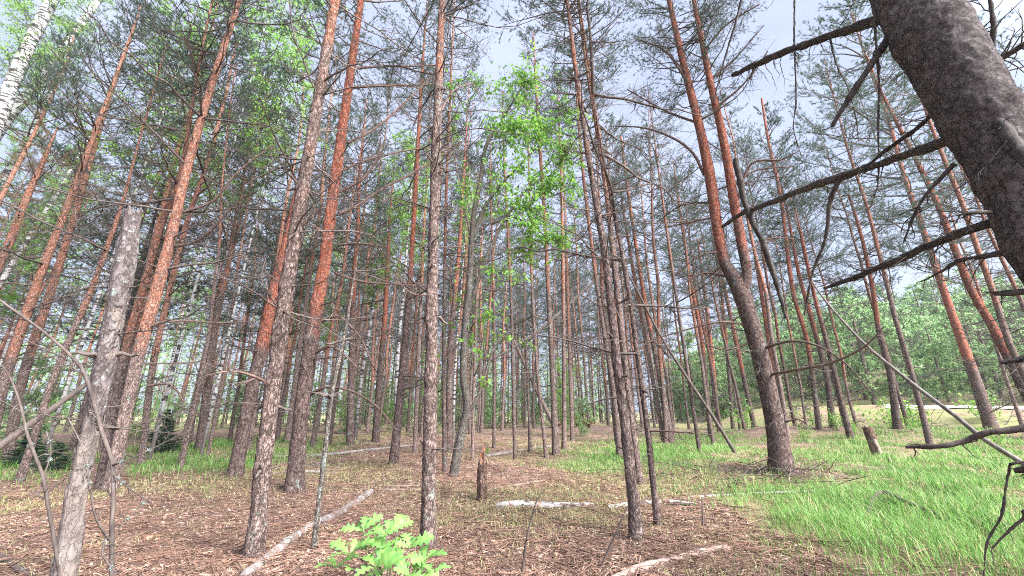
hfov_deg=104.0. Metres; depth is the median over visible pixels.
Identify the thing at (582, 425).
understory bush
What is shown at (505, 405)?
understory bush
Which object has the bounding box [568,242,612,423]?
pine tree
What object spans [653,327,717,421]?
slope tree
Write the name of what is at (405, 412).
understory bush
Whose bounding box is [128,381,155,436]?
understory bush
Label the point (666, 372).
pine tree
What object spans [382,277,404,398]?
pine tree
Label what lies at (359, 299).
pine tree
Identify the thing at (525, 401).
pine tree
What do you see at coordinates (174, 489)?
fallen stick
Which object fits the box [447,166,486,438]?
birch tree
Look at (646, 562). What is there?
fallen log
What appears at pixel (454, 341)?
pine tree
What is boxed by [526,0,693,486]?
pine tree
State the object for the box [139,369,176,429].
understory bush
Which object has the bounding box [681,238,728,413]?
pine tree
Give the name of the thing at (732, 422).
pine tree
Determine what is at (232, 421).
pine tree
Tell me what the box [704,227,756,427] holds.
pine tree
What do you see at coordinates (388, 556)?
oak sapling
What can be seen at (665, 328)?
pine tree
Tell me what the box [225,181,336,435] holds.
pine tree
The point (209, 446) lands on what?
pine tree
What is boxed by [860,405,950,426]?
brush heap
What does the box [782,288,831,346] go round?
slope tree
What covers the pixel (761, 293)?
pine tree
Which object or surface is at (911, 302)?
slope tree
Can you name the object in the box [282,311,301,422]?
pine tree
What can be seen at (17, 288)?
pine tree
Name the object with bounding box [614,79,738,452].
pine tree
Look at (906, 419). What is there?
leafy shoot
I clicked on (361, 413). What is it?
understory bush
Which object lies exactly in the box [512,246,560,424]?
pine tree
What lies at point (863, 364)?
slope tree
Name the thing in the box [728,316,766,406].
slope pine
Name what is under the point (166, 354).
distant woodland
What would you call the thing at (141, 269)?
spruce tree
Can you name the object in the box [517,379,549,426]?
understory bush
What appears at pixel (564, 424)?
pine tree
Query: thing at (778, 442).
pine tree
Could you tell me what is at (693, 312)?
pine tree
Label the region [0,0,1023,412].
sky
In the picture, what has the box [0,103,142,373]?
pine tree
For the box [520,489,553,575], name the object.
bare twig
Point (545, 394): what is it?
distant pinewood
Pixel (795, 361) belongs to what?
pine tree
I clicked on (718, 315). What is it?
pine tree
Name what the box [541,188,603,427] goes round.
pine tree
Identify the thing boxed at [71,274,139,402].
pine tree
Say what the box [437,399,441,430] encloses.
understory bush
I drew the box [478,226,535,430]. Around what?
pine tree
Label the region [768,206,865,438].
pine tree
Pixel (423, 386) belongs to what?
understory bush
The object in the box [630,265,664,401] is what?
pine tree
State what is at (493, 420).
pine tree
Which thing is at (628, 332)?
pine tree
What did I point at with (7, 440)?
fallen tree
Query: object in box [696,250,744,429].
pine tree
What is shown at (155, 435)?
pine tree
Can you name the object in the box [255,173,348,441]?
pine tree
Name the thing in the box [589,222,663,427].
pine tree
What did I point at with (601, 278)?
pine tree
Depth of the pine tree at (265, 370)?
28.82 m
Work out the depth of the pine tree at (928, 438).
13.42 m
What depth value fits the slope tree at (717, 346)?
37.49 m
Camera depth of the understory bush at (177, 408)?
25.16 m
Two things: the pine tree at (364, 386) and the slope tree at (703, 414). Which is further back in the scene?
the slope tree at (703, 414)
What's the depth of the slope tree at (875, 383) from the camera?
34.21 m
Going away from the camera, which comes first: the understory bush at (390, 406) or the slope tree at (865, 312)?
the understory bush at (390, 406)
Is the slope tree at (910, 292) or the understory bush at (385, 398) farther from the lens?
the slope tree at (910, 292)
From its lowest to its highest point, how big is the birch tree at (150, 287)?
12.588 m
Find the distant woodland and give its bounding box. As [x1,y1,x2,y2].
[0,253,611,425]
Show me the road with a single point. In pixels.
(948, 406)
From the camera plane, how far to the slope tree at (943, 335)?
31.14 m
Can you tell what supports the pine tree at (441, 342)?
on the ground at (970, 418)
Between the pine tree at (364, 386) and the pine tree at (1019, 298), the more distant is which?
the pine tree at (364, 386)
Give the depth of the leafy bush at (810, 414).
22.11 m
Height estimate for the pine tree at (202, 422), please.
12.446 m
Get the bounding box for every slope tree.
[649,365,683,419]
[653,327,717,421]
[654,360,700,421]
[666,360,699,420]
[682,337,720,412]
[687,366,710,417]
[691,340,754,411]
[696,349,754,418]
[702,350,747,412]
[713,326,741,350]
[715,320,757,394]
[727,331,751,364]
[728,311,740,347]
[732,324,790,390]
[738,317,800,400]
[765,334,806,400]
[774,297,798,343]
[774,314,856,403]
[776,287,826,326]
[776,305,845,391]
[776,332,798,388]
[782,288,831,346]
[789,315,874,401]
[796,287,927,404]
[822,321,883,391]
[825,283,871,347]
[831,303,863,372]
[857,296,888,351]
[858,309,937,388]
[868,305,969,404]
[871,304,927,370]
[874,301,966,395]
[875,285,914,308]
[892,283,937,333]
[894,296,928,351]
[903,312,972,401]
[904,274,957,314]
[909,301,992,391]
[911,272,970,323]
[922,304,1023,404]
[924,305,979,384]
[928,267,1012,349]
[941,292,1023,386]
[979,275,1015,331]
[980,318,1023,355]
[987,295,1023,351]
[991,279,1023,321]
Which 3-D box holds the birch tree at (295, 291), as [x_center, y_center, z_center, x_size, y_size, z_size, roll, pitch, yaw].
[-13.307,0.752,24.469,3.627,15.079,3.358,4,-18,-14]
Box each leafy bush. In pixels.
[722,399,752,428]
[799,402,822,425]
[854,395,903,426]
[889,392,931,427]
[949,390,993,419]
[960,392,1001,417]
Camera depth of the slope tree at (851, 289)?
45.49 m
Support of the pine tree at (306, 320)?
on the ground at (970, 418)
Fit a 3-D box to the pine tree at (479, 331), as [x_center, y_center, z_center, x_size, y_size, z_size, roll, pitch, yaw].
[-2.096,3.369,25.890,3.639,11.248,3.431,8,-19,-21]
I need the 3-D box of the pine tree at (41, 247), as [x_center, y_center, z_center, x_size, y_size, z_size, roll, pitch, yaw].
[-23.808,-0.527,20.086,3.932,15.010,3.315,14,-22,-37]
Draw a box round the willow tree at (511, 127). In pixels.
[441,40,592,476]
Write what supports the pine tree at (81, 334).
on the ground at (970, 418)
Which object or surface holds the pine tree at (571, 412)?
on the ground at (970, 418)
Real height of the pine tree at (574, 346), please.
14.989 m
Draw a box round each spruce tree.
[0,167,223,450]
[199,212,330,424]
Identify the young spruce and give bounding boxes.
[0,428,48,466]
[30,442,72,471]
[137,409,183,452]
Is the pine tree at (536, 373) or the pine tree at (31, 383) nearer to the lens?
the pine tree at (536, 373)
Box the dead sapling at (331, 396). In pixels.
[272,252,448,550]
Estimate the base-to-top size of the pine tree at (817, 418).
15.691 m
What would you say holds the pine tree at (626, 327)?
on the ground at (970, 418)
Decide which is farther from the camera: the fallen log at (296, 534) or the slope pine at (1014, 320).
the slope pine at (1014, 320)
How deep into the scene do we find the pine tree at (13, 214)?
20.81 m
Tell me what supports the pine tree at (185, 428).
on the ground at (970, 418)
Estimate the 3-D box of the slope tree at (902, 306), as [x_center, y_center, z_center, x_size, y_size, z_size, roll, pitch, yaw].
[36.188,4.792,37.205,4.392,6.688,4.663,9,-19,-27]
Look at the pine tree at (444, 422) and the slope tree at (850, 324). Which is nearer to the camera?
the pine tree at (444, 422)
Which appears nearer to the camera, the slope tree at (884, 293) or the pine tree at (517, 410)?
the pine tree at (517, 410)
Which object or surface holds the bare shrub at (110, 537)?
on the ground at (970, 418)
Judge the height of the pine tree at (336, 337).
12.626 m
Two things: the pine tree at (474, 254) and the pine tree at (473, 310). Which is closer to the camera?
the pine tree at (474, 254)
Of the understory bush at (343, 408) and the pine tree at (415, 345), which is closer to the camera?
the understory bush at (343, 408)
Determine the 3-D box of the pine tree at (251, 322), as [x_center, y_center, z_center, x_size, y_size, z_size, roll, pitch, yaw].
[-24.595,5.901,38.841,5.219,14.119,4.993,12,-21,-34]
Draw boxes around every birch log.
[496,500,593,508]
[608,499,699,508]
[689,490,819,497]
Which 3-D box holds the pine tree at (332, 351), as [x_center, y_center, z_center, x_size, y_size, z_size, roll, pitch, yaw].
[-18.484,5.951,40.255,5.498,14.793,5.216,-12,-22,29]
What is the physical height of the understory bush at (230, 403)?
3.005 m
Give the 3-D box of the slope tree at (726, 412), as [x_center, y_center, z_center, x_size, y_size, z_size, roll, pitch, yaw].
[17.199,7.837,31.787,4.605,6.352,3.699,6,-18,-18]
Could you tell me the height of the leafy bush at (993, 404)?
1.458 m
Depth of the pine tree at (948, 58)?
2.53 m
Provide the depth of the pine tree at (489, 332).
34.56 m
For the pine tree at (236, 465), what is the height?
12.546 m
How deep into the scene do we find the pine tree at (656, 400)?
16.58 m
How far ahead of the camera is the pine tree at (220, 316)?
27.49 m
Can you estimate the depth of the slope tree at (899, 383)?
33.53 m
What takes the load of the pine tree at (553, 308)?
on the ground at (970, 418)
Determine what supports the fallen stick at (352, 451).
on the ground at (970, 418)
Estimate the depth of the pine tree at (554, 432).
10.61 m
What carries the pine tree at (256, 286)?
on the ground at (970, 418)
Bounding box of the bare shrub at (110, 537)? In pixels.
[0,299,201,575]
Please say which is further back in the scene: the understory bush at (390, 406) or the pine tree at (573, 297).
the pine tree at (573, 297)
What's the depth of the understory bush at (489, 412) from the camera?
26.64 m
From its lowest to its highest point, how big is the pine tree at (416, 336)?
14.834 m
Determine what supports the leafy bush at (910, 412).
on the ground at (970, 418)
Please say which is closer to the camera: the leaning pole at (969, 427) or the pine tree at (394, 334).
the leaning pole at (969, 427)
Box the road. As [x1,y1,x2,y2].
[883,404,1023,408]
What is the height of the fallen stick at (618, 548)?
0.108 m
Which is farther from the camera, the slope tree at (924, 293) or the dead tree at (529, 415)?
the slope tree at (924, 293)
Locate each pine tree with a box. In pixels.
[0,0,162,437]
[0,0,190,460]
[0,0,286,490]
[0,16,112,260]
[0,44,197,482]
[0,102,100,334]
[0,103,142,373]
[0,146,114,371]
[0,154,106,367]
[0,161,52,338]
[0,162,141,399]
[0,185,77,341]
[0,206,71,335]
[0,243,51,337]
[2,80,211,451]
[2,265,88,426]
[10,0,347,491]
[56,153,166,432]
[57,279,106,399]
[67,20,307,465]
[68,0,301,452]
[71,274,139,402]
[74,299,101,410]
[86,158,214,387]
[98,120,225,369]
[136,230,187,411]
[139,58,268,469]
[144,69,293,449]
[153,267,207,403]
[160,58,300,457]
[164,121,309,443]
[164,174,309,462]
[166,0,443,564]
[168,279,224,424]
[169,176,271,442]
[171,253,225,425]
[190,0,396,477]
[194,289,236,424]
[195,157,307,440]
[197,37,366,449]
[202,237,266,426]
[202,267,242,386]
[204,261,248,395]
[215,257,264,427]
[217,267,260,423]
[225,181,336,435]
[226,192,317,433]
[230,262,267,380]
[237,287,263,377]
[243,124,356,424]
[246,239,319,426]
[250,0,475,494]
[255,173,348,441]
[265,107,429,448]
[270,41,384,442]
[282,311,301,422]
[286,241,328,399]
[288,262,342,399]
[294,93,419,445]
[301,253,348,384]
[302,201,379,433]
[305,218,363,415]
[311,310,340,422]
[312,290,348,408]
[318,149,399,444]
[318,275,362,425]
[318,284,348,402]
[324,234,392,410]
[329,223,382,431]
[330,251,378,425]
[333,70,423,436]
[334,241,398,394]
[337,144,417,442]
[339,0,494,464]
[339,285,369,421]
[341,285,388,401]
[342,188,399,430]
[347,305,370,421]
[348,197,405,432]
[353,0,554,550]
[356,243,400,426]
[357,239,401,409]
[359,169,429,433]
[361,250,405,425]
[361,312,376,423]
[368,280,393,424]
[375,296,404,396]
[381,270,403,424]
[382,191,448,431]
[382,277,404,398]
[384,62,473,452]
[384,300,403,422]
[386,275,422,423]
[388,0,520,471]
[388,113,476,436]
[389,273,423,421]
[389,280,422,401]
[389,295,424,414]
[392,260,438,419]
[392,271,423,384]
[397,72,517,451]
[400,265,426,425]
[400,277,438,404]
[405,198,453,431]
[405,307,416,379]
[410,178,457,390]
[415,230,482,406]
[424,299,454,392]
[437,312,447,421]
[438,102,496,395]
[438,117,551,447]
[438,257,461,424]
[438,267,458,421]
[438,267,460,418]
[439,138,510,429]
[439,164,512,433]
[440,210,490,430]
[440,242,486,426]
[442,286,486,402]
[446,188,521,432]
[453,247,495,382]
[454,287,491,385]
[460,0,749,526]
[465,88,544,459]
[467,264,507,430]
[471,177,527,432]
[472,243,519,423]
[478,20,598,454]
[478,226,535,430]
[479,272,529,424]
[481,292,502,390]
[482,0,668,541]
[483,241,540,426]
[486,88,592,457]
[488,188,546,427]
[490,293,516,398]
[492,277,536,424]
[495,283,530,394]
[499,258,536,423]
[499,308,539,405]
[509,216,551,428]
[509,295,531,420]
[511,35,661,457]
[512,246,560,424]
[516,78,604,449]
[520,283,548,421]
[521,276,546,419]
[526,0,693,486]
[526,232,572,393]
[526,280,557,419]
[534,245,589,414]
[536,83,662,441]
[536,272,576,424]
[538,255,593,400]
[539,156,604,440]
[539,261,581,424]
[540,321,566,420]
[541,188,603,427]
[544,228,597,424]
[551,264,596,414]
[552,288,593,410]
[556,288,595,408]
[558,112,657,443]
[560,274,593,411]
[567,281,606,420]
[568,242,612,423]
[576,239,611,424]
[581,262,626,419]
[582,247,623,422]
[584,275,629,424]
[588,301,615,418]
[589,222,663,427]
[595,196,655,432]
[600,111,708,444]
[600,136,674,443]
[604,158,675,441]
[604,262,652,422]
[608,0,886,474]
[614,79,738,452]
[618,138,682,435]
[622,270,660,427]
[622,284,643,404]
[624,287,662,400]
[629,154,744,430]
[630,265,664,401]
[634,298,670,421]
[636,302,665,423]
[637,287,667,413]
[639,296,685,358]
[643,184,741,445]
[646,201,703,429]
[650,278,681,425]
[654,165,727,435]
[659,219,730,431]
[662,188,760,428]
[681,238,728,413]
[690,89,816,444]
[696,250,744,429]
[697,227,759,428]
[701,137,820,425]
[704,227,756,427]
[713,0,1023,575]
[727,189,801,408]
[730,98,862,429]
[738,258,780,367]
[747,154,869,426]
[748,209,823,425]
[758,178,863,427]
[759,181,883,426]
[764,0,1023,429]
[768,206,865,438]
[787,123,929,426]
[794,47,939,443]
[807,0,1023,331]
[827,186,941,428]
[836,41,1023,422]
[845,29,1023,406]
[882,138,1023,423]
[904,119,1023,376]
[957,84,1023,297]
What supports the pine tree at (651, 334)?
on the ground at (970, 418)
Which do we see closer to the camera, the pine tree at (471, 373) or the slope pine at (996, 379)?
the pine tree at (471, 373)
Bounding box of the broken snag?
[0,203,190,575]
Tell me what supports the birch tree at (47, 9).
on the ground at (970, 418)
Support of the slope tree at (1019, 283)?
on the ground at (970, 418)
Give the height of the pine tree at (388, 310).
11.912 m
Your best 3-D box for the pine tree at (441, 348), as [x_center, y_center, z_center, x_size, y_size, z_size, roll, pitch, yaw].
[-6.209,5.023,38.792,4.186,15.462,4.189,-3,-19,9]
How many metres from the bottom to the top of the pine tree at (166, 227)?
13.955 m
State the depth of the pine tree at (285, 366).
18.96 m
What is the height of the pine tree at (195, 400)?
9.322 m
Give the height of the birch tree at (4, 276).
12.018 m
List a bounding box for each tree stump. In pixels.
[477,446,487,503]
[862,425,882,456]
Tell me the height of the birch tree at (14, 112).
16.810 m
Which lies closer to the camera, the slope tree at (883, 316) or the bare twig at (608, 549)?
the bare twig at (608, 549)
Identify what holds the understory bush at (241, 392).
on the ground at (970, 418)
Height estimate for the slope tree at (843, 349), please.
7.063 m
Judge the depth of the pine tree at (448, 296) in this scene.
22.13 m
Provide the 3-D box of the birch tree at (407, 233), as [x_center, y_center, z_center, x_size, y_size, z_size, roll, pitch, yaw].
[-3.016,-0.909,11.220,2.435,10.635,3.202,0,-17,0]
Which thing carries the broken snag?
on the ground at (970, 418)
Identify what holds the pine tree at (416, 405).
on the ground at (970, 418)
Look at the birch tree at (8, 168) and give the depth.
14.80 m
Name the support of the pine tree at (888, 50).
on the ground at (970, 418)
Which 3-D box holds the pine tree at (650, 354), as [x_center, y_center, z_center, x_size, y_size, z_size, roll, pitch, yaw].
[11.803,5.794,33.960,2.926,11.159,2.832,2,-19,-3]
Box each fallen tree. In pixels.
[0,379,89,456]
[492,268,610,360]
[514,340,550,422]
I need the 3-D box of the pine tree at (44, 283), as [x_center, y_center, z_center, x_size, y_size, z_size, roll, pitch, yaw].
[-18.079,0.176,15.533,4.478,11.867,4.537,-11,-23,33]
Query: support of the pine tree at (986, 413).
on the ground at (970, 418)
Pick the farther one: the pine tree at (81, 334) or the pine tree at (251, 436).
the pine tree at (81, 334)
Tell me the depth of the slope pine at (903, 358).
26.39 m
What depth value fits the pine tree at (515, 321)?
42.33 m
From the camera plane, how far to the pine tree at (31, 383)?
25.98 m
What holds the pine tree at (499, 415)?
on the ground at (970, 418)
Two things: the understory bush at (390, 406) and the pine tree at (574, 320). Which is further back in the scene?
the pine tree at (574, 320)
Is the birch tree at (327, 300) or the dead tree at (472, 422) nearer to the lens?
the dead tree at (472, 422)
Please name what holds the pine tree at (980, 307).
on the ground at (970, 418)
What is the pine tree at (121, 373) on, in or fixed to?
on the ground at (970, 418)
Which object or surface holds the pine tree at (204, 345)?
on the ground at (970, 418)
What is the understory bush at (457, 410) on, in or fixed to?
on the ground at (970, 418)
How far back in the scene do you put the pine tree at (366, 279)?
17.74 m
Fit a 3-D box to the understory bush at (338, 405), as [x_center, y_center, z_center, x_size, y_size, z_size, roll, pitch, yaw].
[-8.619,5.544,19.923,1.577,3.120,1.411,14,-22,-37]
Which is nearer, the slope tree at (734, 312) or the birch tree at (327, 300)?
the birch tree at (327, 300)
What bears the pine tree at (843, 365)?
on the ground at (970, 418)
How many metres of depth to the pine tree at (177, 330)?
28.89 m
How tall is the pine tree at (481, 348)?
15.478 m
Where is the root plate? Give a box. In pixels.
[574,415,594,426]
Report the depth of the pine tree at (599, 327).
37.72 m
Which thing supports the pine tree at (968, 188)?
on the ground at (970, 418)
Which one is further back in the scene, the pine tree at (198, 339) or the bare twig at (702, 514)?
the pine tree at (198, 339)
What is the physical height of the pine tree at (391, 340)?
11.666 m
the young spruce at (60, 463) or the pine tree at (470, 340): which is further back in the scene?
the pine tree at (470, 340)
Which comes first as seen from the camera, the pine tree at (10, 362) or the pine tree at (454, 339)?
the pine tree at (10, 362)
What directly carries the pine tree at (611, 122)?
on the ground at (970, 418)
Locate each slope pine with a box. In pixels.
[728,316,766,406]
[813,290,847,318]
[823,287,882,399]
[864,280,904,302]
[877,307,939,404]
[909,293,932,341]
[924,281,955,315]
[955,296,1014,398]
[1005,299,1023,353]
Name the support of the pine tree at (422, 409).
on the ground at (970, 418)
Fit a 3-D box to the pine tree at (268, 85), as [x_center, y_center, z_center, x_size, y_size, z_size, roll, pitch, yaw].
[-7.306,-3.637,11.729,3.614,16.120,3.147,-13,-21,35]
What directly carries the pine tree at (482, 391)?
on the ground at (970, 418)
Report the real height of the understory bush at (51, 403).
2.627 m
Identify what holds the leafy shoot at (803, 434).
on the ground at (970, 418)
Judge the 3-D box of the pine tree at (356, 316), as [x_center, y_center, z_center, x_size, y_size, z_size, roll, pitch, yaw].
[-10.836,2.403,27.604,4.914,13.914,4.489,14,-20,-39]
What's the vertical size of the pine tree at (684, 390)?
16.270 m
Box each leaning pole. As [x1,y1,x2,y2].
[628,274,736,452]
[812,281,1023,465]
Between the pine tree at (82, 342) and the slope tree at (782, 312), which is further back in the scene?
the slope tree at (782, 312)
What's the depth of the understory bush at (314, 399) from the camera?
25.75 m
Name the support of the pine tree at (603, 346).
on the ground at (970, 418)
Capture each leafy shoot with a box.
[131,417,150,439]
[797,424,813,440]
[823,408,842,430]
[841,419,857,432]
[902,414,920,430]
[986,427,1007,443]
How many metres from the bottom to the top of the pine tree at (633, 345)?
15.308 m
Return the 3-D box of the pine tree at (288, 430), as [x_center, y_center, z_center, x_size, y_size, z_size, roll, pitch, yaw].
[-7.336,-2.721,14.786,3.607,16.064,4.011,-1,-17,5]
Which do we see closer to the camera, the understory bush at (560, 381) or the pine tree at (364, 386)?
the understory bush at (560, 381)
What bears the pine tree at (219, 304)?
on the ground at (970, 418)
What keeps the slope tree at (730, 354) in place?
on the ground at (970, 418)
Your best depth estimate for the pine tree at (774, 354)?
13.88 m
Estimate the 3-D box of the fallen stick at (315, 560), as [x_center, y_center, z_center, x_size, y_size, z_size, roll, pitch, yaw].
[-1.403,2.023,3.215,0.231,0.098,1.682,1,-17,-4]
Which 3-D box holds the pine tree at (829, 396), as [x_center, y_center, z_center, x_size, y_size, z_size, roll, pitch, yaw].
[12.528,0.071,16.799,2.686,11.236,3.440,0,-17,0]
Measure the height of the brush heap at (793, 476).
0.580 m
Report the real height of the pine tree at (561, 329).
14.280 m
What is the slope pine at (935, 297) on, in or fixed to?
on the ground at (970, 418)
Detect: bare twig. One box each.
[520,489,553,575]
[599,505,631,568]
[695,497,703,526]
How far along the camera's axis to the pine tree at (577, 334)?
32.79 m
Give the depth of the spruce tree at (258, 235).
14.88 m
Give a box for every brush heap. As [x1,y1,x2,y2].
[475,412,522,429]
[584,455,827,485]
[708,456,889,485]
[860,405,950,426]
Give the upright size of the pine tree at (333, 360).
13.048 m
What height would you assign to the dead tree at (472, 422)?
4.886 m
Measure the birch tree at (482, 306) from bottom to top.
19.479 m
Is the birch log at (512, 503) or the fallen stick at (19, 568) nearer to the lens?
the fallen stick at (19, 568)
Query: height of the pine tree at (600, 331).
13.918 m
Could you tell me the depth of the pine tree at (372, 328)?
31.62 m
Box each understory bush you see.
[0,352,73,445]
[46,380,73,429]
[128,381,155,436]
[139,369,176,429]
[157,397,184,425]
[212,400,225,424]
[218,381,243,426]
[222,372,264,425]
[309,380,326,421]
[320,378,346,430]
[336,377,374,432]
[339,392,354,427]
[370,384,393,428]
[384,378,406,429]
[391,390,413,429]
[404,354,446,416]
[437,384,461,428]
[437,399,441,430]
[484,386,506,427]
[492,388,511,424]
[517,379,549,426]
[519,389,530,422]
[543,357,580,433]
[548,367,578,422]
[573,396,597,435]
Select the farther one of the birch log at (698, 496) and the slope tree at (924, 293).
the slope tree at (924, 293)
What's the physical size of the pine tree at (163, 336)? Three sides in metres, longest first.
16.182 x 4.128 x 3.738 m
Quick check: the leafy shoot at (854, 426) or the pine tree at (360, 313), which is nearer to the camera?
the leafy shoot at (854, 426)
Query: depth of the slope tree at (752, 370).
34.07 m
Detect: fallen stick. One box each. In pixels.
[0,551,33,575]
[129,485,216,490]
[139,525,175,540]
[265,532,347,572]
[273,517,360,575]
[274,444,412,456]
[274,469,336,473]
[360,483,421,492]
[377,484,415,490]
[485,445,551,457]
[550,528,585,541]
[585,542,647,553]
[865,490,948,516]
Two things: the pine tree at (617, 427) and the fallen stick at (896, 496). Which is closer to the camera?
the fallen stick at (896, 496)
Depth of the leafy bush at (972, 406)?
19.67 m
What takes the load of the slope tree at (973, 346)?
on the ground at (970, 418)
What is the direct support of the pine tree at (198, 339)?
on the ground at (970, 418)
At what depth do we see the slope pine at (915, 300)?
38.09 m
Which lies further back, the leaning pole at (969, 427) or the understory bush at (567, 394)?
the understory bush at (567, 394)
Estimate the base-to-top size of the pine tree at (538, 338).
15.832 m
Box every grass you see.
[0,423,1023,575]
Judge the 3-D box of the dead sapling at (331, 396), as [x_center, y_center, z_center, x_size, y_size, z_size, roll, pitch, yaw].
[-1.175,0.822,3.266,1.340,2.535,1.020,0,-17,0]
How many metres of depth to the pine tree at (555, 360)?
43.94 m
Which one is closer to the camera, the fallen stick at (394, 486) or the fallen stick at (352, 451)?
the fallen stick at (394, 486)
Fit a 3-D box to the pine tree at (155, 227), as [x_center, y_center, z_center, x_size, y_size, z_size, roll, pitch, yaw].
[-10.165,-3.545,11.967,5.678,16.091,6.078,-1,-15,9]
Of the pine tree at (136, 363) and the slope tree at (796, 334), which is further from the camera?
the slope tree at (796, 334)
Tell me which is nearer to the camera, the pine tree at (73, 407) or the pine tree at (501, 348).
the pine tree at (73, 407)
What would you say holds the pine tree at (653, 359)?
on the ground at (970, 418)
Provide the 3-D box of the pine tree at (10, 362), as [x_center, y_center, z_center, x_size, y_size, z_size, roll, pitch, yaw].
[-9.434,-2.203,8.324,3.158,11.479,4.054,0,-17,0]
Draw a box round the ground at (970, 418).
[0,316,1023,575]
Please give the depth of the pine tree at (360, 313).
36.32 m
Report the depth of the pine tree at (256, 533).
3.29 m
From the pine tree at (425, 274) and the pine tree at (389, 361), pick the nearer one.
the pine tree at (425, 274)
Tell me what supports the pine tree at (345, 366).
on the ground at (970, 418)
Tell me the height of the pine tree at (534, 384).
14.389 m
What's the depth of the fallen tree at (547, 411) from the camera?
24.10 m
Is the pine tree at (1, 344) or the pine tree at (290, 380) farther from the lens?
the pine tree at (290, 380)
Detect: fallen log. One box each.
[240,489,373,574]
[612,544,729,575]
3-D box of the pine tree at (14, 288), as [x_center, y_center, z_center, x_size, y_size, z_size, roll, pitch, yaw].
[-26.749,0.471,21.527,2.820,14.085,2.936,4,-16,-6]
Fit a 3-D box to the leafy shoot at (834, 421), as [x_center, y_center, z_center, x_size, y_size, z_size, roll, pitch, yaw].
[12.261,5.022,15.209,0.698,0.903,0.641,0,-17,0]
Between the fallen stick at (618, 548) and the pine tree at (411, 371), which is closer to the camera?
the fallen stick at (618, 548)
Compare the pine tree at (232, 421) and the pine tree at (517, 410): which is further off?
the pine tree at (517, 410)
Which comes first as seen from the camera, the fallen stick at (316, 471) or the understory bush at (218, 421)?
the fallen stick at (316, 471)
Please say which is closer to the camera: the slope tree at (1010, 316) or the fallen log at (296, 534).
the fallen log at (296, 534)
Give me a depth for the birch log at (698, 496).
5.12 m
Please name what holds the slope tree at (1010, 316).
on the ground at (970, 418)
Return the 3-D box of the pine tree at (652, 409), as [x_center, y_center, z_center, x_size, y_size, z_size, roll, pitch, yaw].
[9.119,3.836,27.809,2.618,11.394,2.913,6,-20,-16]
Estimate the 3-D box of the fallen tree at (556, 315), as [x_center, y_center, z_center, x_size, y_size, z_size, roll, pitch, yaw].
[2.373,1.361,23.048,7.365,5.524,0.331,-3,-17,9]
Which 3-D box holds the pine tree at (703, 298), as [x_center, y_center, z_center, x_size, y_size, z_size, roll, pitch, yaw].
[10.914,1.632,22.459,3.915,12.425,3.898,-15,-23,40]
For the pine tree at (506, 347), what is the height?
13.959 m
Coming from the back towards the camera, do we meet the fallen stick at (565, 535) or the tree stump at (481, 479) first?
the tree stump at (481, 479)
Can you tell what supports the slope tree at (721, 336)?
on the ground at (970, 418)
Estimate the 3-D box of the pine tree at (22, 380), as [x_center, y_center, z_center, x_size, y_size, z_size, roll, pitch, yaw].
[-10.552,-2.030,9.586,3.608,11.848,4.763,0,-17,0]
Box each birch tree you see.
[0,0,118,142]
[0,0,123,136]
[0,59,72,199]
[0,137,113,288]
[0,179,99,369]
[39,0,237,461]
[95,213,184,349]
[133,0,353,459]
[155,195,220,425]
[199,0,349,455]
[255,191,314,377]
[297,193,360,429]
[338,140,420,439]
[376,101,449,412]
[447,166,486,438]
[459,191,496,365]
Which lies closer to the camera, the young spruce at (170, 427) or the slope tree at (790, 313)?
the young spruce at (170, 427)
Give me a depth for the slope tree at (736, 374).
34.30 m
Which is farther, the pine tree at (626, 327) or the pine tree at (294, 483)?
the pine tree at (626, 327)
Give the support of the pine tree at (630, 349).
on the ground at (970, 418)
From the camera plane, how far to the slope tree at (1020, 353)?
26.58 m
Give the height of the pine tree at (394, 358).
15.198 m
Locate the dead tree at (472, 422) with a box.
[440,233,542,460]
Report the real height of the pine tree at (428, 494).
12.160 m
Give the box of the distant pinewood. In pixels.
[362,285,794,423]
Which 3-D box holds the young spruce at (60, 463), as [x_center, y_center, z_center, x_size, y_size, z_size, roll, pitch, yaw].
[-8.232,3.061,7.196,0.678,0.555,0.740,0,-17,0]
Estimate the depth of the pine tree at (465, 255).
17.36 m
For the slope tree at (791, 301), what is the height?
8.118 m
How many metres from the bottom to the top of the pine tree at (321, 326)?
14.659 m
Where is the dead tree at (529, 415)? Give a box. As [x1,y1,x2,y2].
[501,341,559,452]
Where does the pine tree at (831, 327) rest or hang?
on the ground at (970, 418)
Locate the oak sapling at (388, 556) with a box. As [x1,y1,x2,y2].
[314,512,451,575]
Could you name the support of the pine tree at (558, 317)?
on the ground at (970, 418)
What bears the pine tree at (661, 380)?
on the ground at (970, 418)
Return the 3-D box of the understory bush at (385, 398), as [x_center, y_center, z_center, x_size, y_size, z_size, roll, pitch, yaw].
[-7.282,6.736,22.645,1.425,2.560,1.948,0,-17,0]

